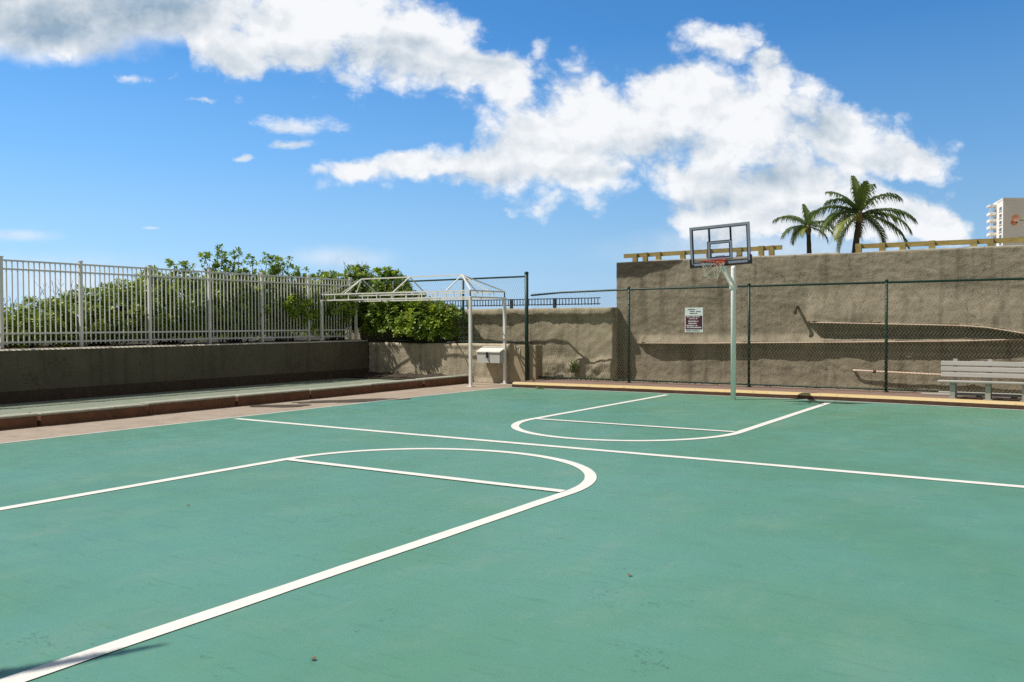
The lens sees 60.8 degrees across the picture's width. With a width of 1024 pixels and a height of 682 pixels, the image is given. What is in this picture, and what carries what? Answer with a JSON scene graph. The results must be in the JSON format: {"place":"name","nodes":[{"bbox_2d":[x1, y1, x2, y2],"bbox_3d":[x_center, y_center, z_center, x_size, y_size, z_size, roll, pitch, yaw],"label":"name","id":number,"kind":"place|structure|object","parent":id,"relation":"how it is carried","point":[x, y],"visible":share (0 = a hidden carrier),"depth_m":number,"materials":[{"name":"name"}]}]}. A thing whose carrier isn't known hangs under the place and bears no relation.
{"place":"outdoors","nodes":[
{"label":"outdoors","id":0,"kind":"place"},
{"bbox_2d":[4,333,368,365],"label":"dune ground","id":1,"kind":"structure","parent":0,"point":[187,342],"depth_m":23.02,"materials":[{"name":"soil"}]},
{"bbox_2d":[4,295,84,347],"bbox_3d":[-10.561,-0.390,18.913,1.464,1.271,2.585,1,1,33],"label":"leafy shrub","id":2,"kind":"object","parent":1,"relation":"on","point":[21,345],"visible":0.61,"depth_m":18.76,"materials":[{"name":"green plant"}]},
{"bbox_2d":[3,296,16,313],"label":"bare twigs","id":3,"kind":"object","parent":2,"relation":"on","point":[10,303],"visible":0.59,"depth_m":18.46,"materials":[{"name":"brown plant"}]},
{"bbox_2d":[33,279,74,306],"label":"bare twigs","id":4,"kind":"object","parent":2,"relation":"on","point":[56,293],"visible":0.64,"depth_m":19.28,"materials":[{"name":"brown plant"}]},
{"bbox_2d":[46,277,155,345],"bbox_3d":[-9.543,-0.657,20.363,1.602,1.715,2.700,1,1,33],"label":"leafy shrub","id":5,"kind":"object","parent":1,"relation":"on","point":[107,312],"visible":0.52,"depth_m":20.19,"materials":[{"name":"green plant"}]},
{"bbox_2d":[117,258,221,343],"bbox_3d":[-8.645,-0.975,21.913,1.783,2.205,2.823,1,1,33],"label":"leafy shrub","id":6,"kind":"object","parent":1,"relation":"on","point":[171,263],"visible":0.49,"depth_m":21.58,"materials":[{"name":"green plant"}]},
{"bbox_2d":[4,328,345,344],"bbox_3d":[-12.225,-0.407,26.016,8.322,0.882,23.748,1,1,33],"label":"dune scrub","id":7,"kind":"object","parent":1,"relation":"on","point":[264,335],"visible":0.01,"depth_m":27.91,"materials":[{"name":"green plant"}]},
{"bbox_2d":[0,256,351,348],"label":"picket fence","id":8,"kind":"object","parent":1,"relation":"on","point":[80,272],"visible":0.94,"depth_m":20.61,"materials":[{"name":"white metal"}]},
{"bbox_2d":[183,243,280,341],"bbox_3d":[-7.533,-1.244,23.463,1.844,2.693,2.734,1,1,33],"label":"leafy shrub","id":9,"kind":"object","parent":1,"relation":"on","point":[216,263],"visible":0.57,"depth_m":23.13,"materials":[{"name":"green plant"}]},
{"bbox_2d":[242,252,330,340],"bbox_3d":[-6.416,-1.233,24.965,2.114,2.558,2.676,1,1,33],"label":"leafy shrub","id":10,"kind":"object","parent":1,"relation":"on","point":[293,312],"visible":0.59,"depth_m":24.60,"materials":[{"name":"green plant"}]},
{"bbox_2d":[304,263,375,339],"bbox_3d":[-5.238,-1.198,26.623,2.276,2.418,2.492,1,1,33],"label":"leafy shrub","id":11,"kind":"object","parent":1,"relation":"on","point":[346,306],"visible":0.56,"depth_m":26.21,"materials":[{"name":"green plant"}]},
{"bbox_2d":[343,261,373,279],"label":"bare twigs","id":12,"kind":"object","parent":11,"relation":"on","point":[360,268],"visible":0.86,"depth_m":26.56,"materials":[{"name":"brown plant"}]},
{"bbox_2d":[0,377,406,414],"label":"green path","id":13,"kind":"structure","parent":0,"point":[29,407],"depth_m":19.19,"materials":[{"name":"concrete"}]},
{"bbox_2d":[0,340,368,403],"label":"garden wall","id":14,"kind":"structure","parent":13,"relation":"on","point":[37,374],"depth_m":20.26,"materials":[{"name":"grey concrete"}]},
{"bbox_2d":[351,372,449,378],"bbox_3d":[-3.027,0.979,24.726,3.550,0.145,0.950,1,1,33],"label":"soil bed","id":15,"kind":"object","parent":13,"relation":"on","point":[387,375],"visible":0.79,"depth_m":24.93,"materials":[{"name":"brown soil"}]},
{"bbox_2d":[0,340,404,377],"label":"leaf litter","id":16,"kind":"object","parent":15,"relation":"on","point":[208,343],"visible":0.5,"depth_m":21.48,"materials":[{"name":"brown plant"}]},
{"bbox_2d":[368,342,541,383],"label":"planter wall","id":17,"kind":"structure","parent":13,"relation":"on","point":[427,358],"depth_m":24.46,"materials":[{"name":"concrete"}]},
{"bbox_2d":[392,296,468,342],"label":"leafy shrub","id":18,"kind":"object","parent":17,"relation":"on","point":[420,322],"visible":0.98,"depth_m":24.79,"materials":[{"name":"green plant"}]},
{"bbox_2d":[361,271,528,380],"bbox_3d":[-2.085,-0.369,24.703,6.138,2.975,0.338,1,1,33],"label":"chain link fence","id":19,"kind":"object","parent":17,"relation":"on","point":[526,314],"visible":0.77,"depth_m":24.00,"materials":[{"name":"green metal"}]},
{"bbox_2d":[476,346,506,362],"bbox_3d":[-0.566,0.369,23.442,0.770,0.429,0.380,1,1,33],"label":"metal box","id":20,"kind":"object","parent":17,"relation":"attached to","point":[487,354],"visible":1,"depth_m":23.33,"materials":[{"name":"grey paint"}]},
{"bbox_2d":[0,382,511,443],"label":"concrete path","id":21,"kind":"structure","parent":0,"point":[46,432],"depth_m":15.45,"materials":[{"name":"beige concrete"}]},
{"bbox_2d":[249,404,311,406],"bbox_3d":[-4.571,1.273,17.134,1.207,0.001,0.556,0,1,-4],"label":"wet patch","id":22,"kind":"object","parent":21,"relation":"on","point":[292,405],"visible":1,"depth_m":17.19,"materials":[{"name":"liquid"}]},
{"bbox_2d":[300,398,410,402],"bbox_3d":[-3.306,1.247,18.256,2.550,0.001,0.719,-1,1,-23],"label":"wet patch","id":23,"kind":"object","parent":21,"relation":"on","point":[355,400],"visible":1,"depth_m":18.28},
{"bbox_2d":[320,274,508,386],"bbox_3d":[-2.825,-0.327,24.144,5.510,2.917,1.590,1,1,33],"label":"canopy frame","id":24,"kind":"object","parent":21,"relation":"on","point":[460,297],"visible":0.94,"depth_m":23.52,"materials":[{"name":"white metal"}]},
{"bbox_2d":[0,388,1023,681],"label":"court","id":25,"kind":"object","parent":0,"point":[746,572],"visible":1,"depth_m":6.30,"materials":[{"name":"paint"}]},
{"bbox_2d":[0,448,596,681],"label":"free throw line","id":26,"kind":"object","parent":25,"relation":"on","point":[94,652],"visible":1,"depth_m":6.04,"materials":[{"name":"paint"}]},
{"bbox_2d":[5,387,1016,442],"bbox_3d":[0.522,1.464,6.599,18.245,0.001,25.605,1,1,33],"label":"court edge line","id":27,"kind":"object","parent":25,"relation":"on","point":[498,388],"visible":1,"depth_m":16.96,"materials":[{"name":"paint"}]},
{"bbox_2d":[237,418,1023,487],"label":"line","id":28,"kind":"object","parent":25,"relation":"on","point":[940,479],"visible":1,"depth_m":10.36,"materials":[{"name":"paint"}]},
{"bbox_2d":[511,395,832,440],"bbox_3d":[2.864,1.281,15.290,3.653,0.004,7.643,1,1,33],"label":"free throw line","id":29,"kind":"object","parent":25,"relation":"on","point":[515,425],"visible":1,"depth_m":13.58,"materials":[{"name":"paint"}]},
{"bbox_2d":[689,222,751,399],"bbox_3d":[4.219,-0.543,17.550,1.157,3.604,1.317,0,1,-9],"label":"basketball hoop","id":30,"kind":"object","parent":25,"relation":"on","point":[721,262],"visible":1,"depth_m":17.54,"materials":[{"name":"clear plastic"}]},
{"bbox_2d":[0,0,1023,315],"label":"sky","id":31,"kind":"structure","parent":0,"point":[554,141],"materials":[{"name":"blue"}]},
{"bbox_2d":[520,379,1021,401],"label":"platform","id":32,"kind":"structure","parent":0,"point":[845,391],"depth_m":19.55,"materials":[{"name":"concrete"}]},
{"bbox_2d":[531,277,1023,393],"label":"chain link fence","id":33,"kind":"object","parent":32,"relation":"on","point":[886,282],"visible":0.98,"depth_m":19.49,"materials":[{"name":"green metal"}]},
{"bbox_2d":[685,308,702,331],"bbox_3d":[4.300,-0.497,20.613,0.450,0.580,0.014,1,1,33],"label":"rules sign","id":34,"kind":"object","parent":33,"relation":"attached to","point":[693,319],"visible":1,"depth_m":20.61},
{"bbox_2d":[921,391,1021,398],"bbox_3d":[10.558,1.073,16.410,5.200,0.075,0.220,1,1,33],"label":"timber plank","id":35,"kind":"object","parent":32,"relation":"on","point":[944,393],"visible":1,"depth_m":17.42,"materials":[{"name":"wood"}]},
{"bbox_2d":[938,359,1023,401],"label":"park bench","id":36,"kind":"object","parent":32,"relation":"on","point":[989,375],"visible":1,"depth_m":16.73,"materials":[{"name":"metal"}]},
{"bbox_2d":[625,381,937,392],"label":"gravel ground","id":37,"kind":"structure","parent":0,"point":[793,387],"depth_m":20.22,"materials":[{"name":"grey gravel"}]},
{"bbox_2d":[542,378,915,391],"bbox_3d":[7.795,1.071,19.316,17.027,0.064,0.710,1,1,33],"label":"rubble","id":38,"kind":"object","parent":37,"relation":"on","point":[686,383],"visible":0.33,"depth_m":22.03,"materials":[{"name":"grey stone"}]},
{"bbox_2d":[986,198,1023,245],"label":"apartment tower","id":39,"kind":"structure","parent":0,"point":[1005,210],"depth_m":379.16,"materials":[{"name":"white concrete"}]},
{"bbox_2d":[1010,214,1023,225],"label":"sign","id":40,"kind":"object","parent":39,"relation":"attached to","point":[1014,219],"visible":1,"depth_m":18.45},
{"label":"terrace ground","id":41,"kind":"structure","parent":0,"visible":0},
{"bbox_2d":[358,266,425,342],"bbox_3d":[-3.579,-1.094,26.247,2.672,2.372,1.590,1,1,33],"label":"leafy shrub","id":42,"kind":"object","parent":41,"relation":"on","point":[380,313],"visible":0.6,"depth_m":25.92,"materials":[{"name":"green plant"}]},
{"bbox_2d":[447,297,600,308],"bbox_3d":[-1.319,-0.946,30.573,9.860,0.990,0.080,1,1,33],"label":"metal railing","id":43,"kind":"object","parent":41,"relation":"on","point":[544,304],"visible":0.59,"depth_m":29.24,"materials":[{"name":"metal"}]},
{"bbox_2d":[772,204,834,252],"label":"coconut palm","id":44,"kind":"object","parent":41,"relation":"on","point":[805,228],"visible":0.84,"depth_m":50.52,"materials":[{"name":"green plant"}]},
{"label":"ground","id":45,"kind":"structure","parent":0,"visible":0},
{"bbox_2d":[0,413,36,429],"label":"kerb block","id":46,"kind":"structure","parent":45,"relation":"on","point":[17,421],"depth_m":13.60,"materials":[{"name":"concrete"}]},
{"bbox_2d":[31,403,147,425],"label":"kerb block","id":47,"kind":"structure","parent":45,"relation":"on","point":[65,416],"depth_m":14.56,"materials":[{"name":"concrete"}]},
{"bbox_2d":[139,395,235,414],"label":"kerb block","id":48,"kind":"structure","parent":45,"relation":"on","point":[185,404],"depth_m":16.24,"materials":[{"name":"concrete"}]},
{"bbox_2d":[231,389,309,405],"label":"kerb block","id":49,"kind":"structure","parent":45,"relation":"on","point":[254,398],"depth_m":17.86,"materials":[{"name":"concrete"}]},
{"bbox_2d":[307,384,370,398],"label":"kerb block","id":50,"kind":"structure","parent":45,"relation":"on","point":[333,391],"depth_m":19.52,"materials":[{"name":"brown concrete"}]},
{"bbox_2d":[362,379,422,392],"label":"kerb block","id":51,"kind":"structure","parent":45,"relation":"on","point":[395,385],"depth_m":21.21,"materials":[{"name":"brown concrete"}]},
{"bbox_2d":[416,375,468,387],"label":"kerb block","id":52,"kind":"structure","parent":45,"relation":"on","point":[444,380],"depth_m":22.78,"materials":[{"name":"brown concrete"}]},
{"bbox_2d":[346,307,617,380],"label":"retaining wall","id":53,"kind":"structure","parent":45,"relation":"on","point":[568,325],"depth_m":23.45,"materials":[{"name":"paint"}]},
{"bbox_2d":[567,359,578,372],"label":"weed","id":54,"kind":"object","parent":53,"relation":"on","point":[572,368],"visible":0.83,"depth_m":23.05,"materials":[{"name":"green plant"}]},
{"bbox_2d":[512,382,1023,409],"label":"kerb face","id":55,"kind":"object","parent":45,"relation":"on","point":[998,406],"visible":0.83,"depth_m":18.36},
{"bbox_2d":[512,382,1023,405],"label":"kerb paint","id":56,"kind":"object","parent":55,"relation":"on","point":[809,394],"visible":1,"depth_m":18.40,"materials":[{"name":"yellow paint"}]},
{"bbox_2d":[616,245,1023,392],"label":"retaining wall","id":57,"kind":"structure","parent":45,"relation":"on","point":[979,262],"depth_m":19.98,"materials":[{"name":"paint"}]},
{"bbox_2d":[624,245,781,261],"bbox_3d":[4.674,-2.142,21.872,4.141,0.320,0.138,1,1,33],"label":"timber rail","id":58,"kind":"object","parent":57,"relation":"on","point":[738,251],"visible":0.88,"depth_m":21.83,"materials":[{"name":"yellow wood"}]},
{"bbox_2d":[640,339,1023,343],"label":"pipe","id":59,"kind":"object","parent":57,"relation":"attached to","point":[840,342],"visible":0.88,"depth_m":19.68,"materials":[{"name":"beige metal"}]},
{"bbox_2d":[810,322,1023,333],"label":"pipe","id":60,"kind":"object","parent":57,"relation":"attached to","point":[921,324],"visible":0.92,"depth_m":18.72,"materials":[{"name":"beige metal"}]},
{"bbox_2d":[852,369,1023,379],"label":"pipe","id":61,"kind":"object","parent":57,"relation":"attached to","point":[896,372],"visible":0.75,"depth_m":19.08,"materials":[{"name":"metal"}]},
{"bbox_2d":[855,237,1023,252],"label":"timber rail","id":62,"kind":"object","parent":57,"relation":"on","point":[931,244],"visible":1,"depth_m":18.92,"materials":[{"name":"yellow wood"}]},
{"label":"upper ground","id":63,"kind":"structure","parent":0,"visible":0},
{"bbox_2d":[806,175,917,252],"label":"coconut palm","id":64,"kind":"object","parent":63,"relation":"on","point":[861,193],"visible":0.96,"depth_m":45.11,"materials":[{"name":"green plant"}]}
]}

